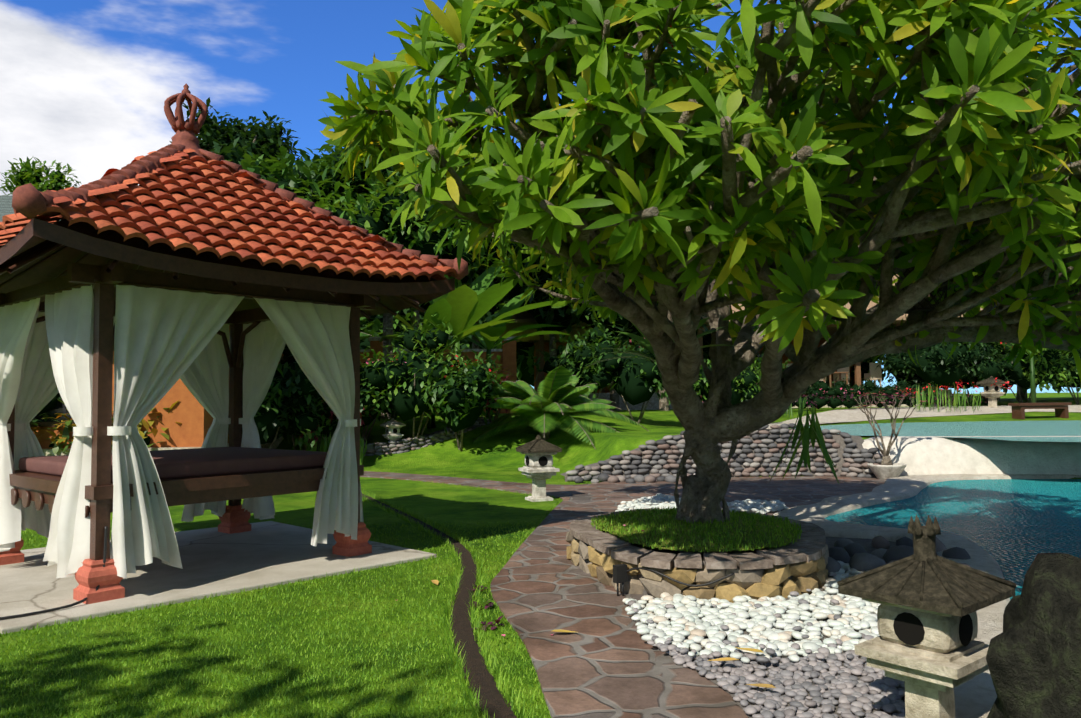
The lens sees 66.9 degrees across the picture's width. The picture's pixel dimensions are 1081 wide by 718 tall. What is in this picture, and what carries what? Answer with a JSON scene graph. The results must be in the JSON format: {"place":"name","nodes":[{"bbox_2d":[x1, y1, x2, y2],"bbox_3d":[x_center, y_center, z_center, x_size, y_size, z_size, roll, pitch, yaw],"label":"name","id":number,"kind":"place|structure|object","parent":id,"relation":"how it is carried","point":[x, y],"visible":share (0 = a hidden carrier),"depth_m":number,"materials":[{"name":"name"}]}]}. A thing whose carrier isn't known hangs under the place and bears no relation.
{"place":"outdoors","nodes":[
{"label":"outdoors","id":0,"kind":"place"},
{"bbox_2d":[0,392,1080,717],"bbox_3d":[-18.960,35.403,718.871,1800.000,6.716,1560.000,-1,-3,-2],"label":"lawn","id":1,"kind":"structure","parent":0,"point":[496,458],"depth_m":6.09,"materials":[{"name":"green plant"}]},
{"bbox_2d":[32,399,228,454],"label":"croton leaves","id":2,"kind":"object","parent":1,"relation":"on","point":[63,435],"visible":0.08,"depth_m":16.34,"materials":[{"name":"green plant"}]},
{"bbox_2d":[0,195,286,455],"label":"guest house","id":3,"kind":"structure","parent":1,"relation":"on","point":[191,414],"depth_m":16.75,"materials":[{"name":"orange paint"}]},
{"bbox_2d":[0,521,436,633],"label":"concrete slab","id":4,"kind":"structure","parent":1,"relation":"on","point":[259,555],"depth_m":7.24,"materials":[{"name":"grey concrete"}]},
{"bbox_2d":[0,84,468,619],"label":"gazebo","id":5,"kind":"object","parent":4,"relation":"on","point":[190,264],"visible":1,"depth_m":7.09,"materials":[{"name":"white fabric"}]},
{"bbox_2d":[380,418,405,441],"bbox_3d":[-3.662,1.861,20.286,0.496,0.816,0.496,1,-3,-32],"label":"stone lantern","id":6,"kind":"object","parent":1,"relation":"on","point":[392,426],"visible":0.94,"depth_m":20.18,"materials":[{"name":"grey stone"}]},
{"bbox_2d":[293,367,513,446],"bbox_3d":[-5.511,1.138,20.427,10.525,2.422,3.680,0,-3,-11],"label":"shrub","id":7,"kind":"object","parent":1,"relation":"on","point":[315,438],"depth_m":19.83,"materials":[{"name":"plant"}]},
{"bbox_2d":[360,416,489,455],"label":"bed edging stones","id":8,"kind":"object","parent":1,"relation":"on","point":[403,445],"visible":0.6,"depth_m":20.27,"materials":[{"name":"grey stone"}]},
{"bbox_2d":[360,337,517,413],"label":"building","id":9,"kind":"structure","parent":1,"relation":"on","point":[507,352],"depth_m":29.77,"materials":[{"name":"stone"}]},
{"bbox_2d":[362,493,516,717],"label":"edging","id":10,"kind":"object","parent":1,"relation":"on","point":[483,678],"depth_m":5.16,"materials":[{"name":"brown soil"}]},
{"bbox_2d":[467,584,503,630],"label":"small plants","id":11,"kind":"object","parent":1,"relation":"on","point":[497,621],"visible":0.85,"depth_m":5.55,"materials":[{"name":"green plant"}]},
{"bbox_2d":[516,435,561,501],"bbox_3d":[-0.027,1.654,12.511,0.558,1.000,0.558,1,-3,-22],"label":"stone lantern","id":12,"kind":"object","parent":1,"relation":"on","point":[538,469],"depth_m":12.37,"materials":[{"name":"grey stone"}]},
{"bbox_2d":[0,157,1077,464],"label":"trees","id":13,"kind":"object","parent":1,"relation":"on","point":[458,313],"visible":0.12,"depth_m":21.44,"materials":[{"name":"green plant"}]},
{"bbox_2d":[14,97,1080,451],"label":"garden plants","id":14,"kind":"object","parent":1,"relation":"on","point":[630,388],"depth_m":29.17,"materials":[{"name":"green plant"}]},
{"bbox_2d":[431,525,775,687],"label":"fallen leaves","id":15,"kind":"object","parent":1,"relation":"on","point":[436,582],"visible":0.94,"depth_m":4.45,"materials":[{"name":"yellow plant"}]},
{"bbox_2d":[360,471,884,717],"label":"stone path","id":16,"kind":"structure","parent":1,"relation":"on","point":[604,660],"depth_m":5.69,"materials":[{"name":"brown stone"}]},
{"bbox_2d":[566,473,690,482],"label":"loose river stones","id":17,"kind":"object","parent":16,"relation":"on","point":[602,477],"visible":0.62,"depth_m":14.82,"materials":[{"name":"grey stone"}]},
{"bbox_2d":[615,493,680,511],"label":"white pebbles","id":18,"kind":"object","parent":16,"relation":"on","point":[660,500],"visible":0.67,"depth_m":11.41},
{"bbox_2d":[560,423,882,481],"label":"stone wall","id":19,"kind":"structure","parent":16,"relation":"on","point":[758,452],"depth_m":15.60,"materials":[{"name":"grey stone"}]},
{"bbox_2d":[726,499,787,513],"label":"white pebbles","id":20,"kind":"object","parent":16,"relation":"on","point":[755,506],"visible":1,"depth_m":11.00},
{"bbox_2d":[853,392,923,479],"bbox_3d":[6.296,1.407,15.114,1.088,1.579,1.341,0,-3,-18],"label":"potted plant","id":21,"kind":"object","parent":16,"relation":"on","point":[887,468],"visible":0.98,"depth_m":14.87,"materials":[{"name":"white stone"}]},
{"bbox_2d":[366,338,897,401],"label":"pink flower leaves","id":22,"kind":"object","parent":1,"relation":"on","point":[367,362],"visible":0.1,"depth_m":24.25,"materials":[{"name":"plant"}]},
{"bbox_2d":[278,342,1012,394],"bbox_3d":[4.543,0.066,24.740,33.178,2.953,4.062,1,-3,-23],"label":"red flower leaf","id":23,"kind":"object","parent":1,"relation":"on","point":[995,379],"visible":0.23,"depth_m":29.70,"materials":[{"name":"red plant"}]},
{"bbox_2d":[227,99,1080,450],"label":"trees","id":24,"kind":"object","parent":1,"relation":"on","point":[321,169],"visible":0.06,"depth_m":24.29,"materials":[{"name":"green plant"}]},
{"bbox_2d":[500,274,982,409],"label":"building","id":25,"kind":"structure","parent":1,"relation":"on","point":[523,318],"depth_m":37.31,"materials":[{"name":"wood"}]},
{"bbox_2d":[793,392,1003,409],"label":"flowers","id":26,"kind":"object","parent":1,"relation":"on","point":[852,396],"visible":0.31,"depth_m":29.96,"materials":[{"name":"red plant"}]},
{"bbox_2d":[837,514,1015,717],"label":"stone lantern","id":27,"kind":"object","parent":1,"relation":"on","point":[928,649],"visible":1,"depth_m":3.44,"materials":[{"name":"grey stone"}]},
{"bbox_2d":[773,474,1080,717],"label":"lagoon pool","id":28,"kind":"structure","parent":1,"relation":"on","point":[1009,527],"depth_m":9.88,"materials":[{"name":"liquid"}]},
{"bbox_2d":[862,436,1080,476],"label":"pool wall","id":29,"kind":"structure","parent":1,"relation":"on","point":[925,455],"depth_m":14.94,"materials":[{"name":"white concrete"}]},
{"bbox_2d":[986,553,1080,717],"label":"foreground rock","id":30,"kind":"object","parent":1,"relation":"on","point":[1033,657],"visible":1,"depth_m":2.86,"materials":[{"name":"grey stone"}]},
{"bbox_2d":[1008,402,1071,418],"bbox_3d":[16.103,1.667,26.375,1.900,0.515,0.500,0,-3,-10],"label":"garden bench","id":31,"kind":"object","parent":1,"relation":"on","point":[1060,408],"visible":0.88,"depth_m":26.22,"materials":[{"name":"brown wood"}]},
{"bbox_2d":[0,0,1080,393],"label":"sky","id":32,"kind":"structure","parent":0,"point":[85,85],"materials":[{"name":"blue"}]},
{"bbox_2d":[632,537,904,717],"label":"pebble bed","id":33,"kind":"object","parent":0,"point":[869,548],"depth_m":4.86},
{"bbox_2d":[566,506,828,602],"bbox_3d":[1.415,1.666,7.402,2.347,0.521,2.968,-1,-3,-2],"label":"tree planter","id":34,"kind":"object","parent":33,"relation":"on","point":[605,552],"visible":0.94,"depth_m":6.39,"materials":[{"name":"beige stone"}]},
{"bbox_2d":[318,0,1080,523],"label":"frangipani tree","id":35,"kind":"object","parent":34,"relation":"in","point":[768,188],"visible":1,"depth_m":4.64,"materials":[{"name":"green plant"}]},
{"bbox_2d":[622,561,904,717],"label":"pebbles","id":36,"kind":"object","parent":33,"relation":"on","point":[859,614],"depth_m":4.79,"materials":[{"name":"white gravel"}]},
{"bbox_2d":[628,572,877,652],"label":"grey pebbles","id":37,"kind":"object","parent":36,"relation":"on","point":[776,615],"visible":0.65,"depth_m":5.43,"materials":[{"name":"white stone"}]},
{"bbox_2d":[647,631,878,663],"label":"stray pebbles","id":38,"kind":"object","parent":36,"relation":"on","point":[822,651],"depth_m":4.65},
{"bbox_2d":[826,536,971,576],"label":"rocks","id":39,"kind":"object","parent":33,"relation":"on","point":[844,550],"visible":0.52,"depth_m":7.13,"materials":[{"name":"stone"}]},
{"bbox_2d":[766,405,1080,428],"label":"path","id":40,"kind":"structure","parent":0,"point":[845,415],"depth_m":28.26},
{"bbox_2d":[976,376,1007,407],"bbox_3d":[16.796,1.226,30.422,0.768,1.224,0.768,0,-3,-12],"label":"stone lantern","id":41,"kind":"object","parent":40,"relation":"on","point":[992,393],"visible":1,"depth_m":30.27,"materials":[{"name":"grey stone"}]},
{"bbox_2d":[795,420,1080,441],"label":"swimming pool","id":42,"kind":"structure","parent":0,"point":[1025,428],"depth_m":18.74,"materials":[{"name":"teal liquid"}]}
]}

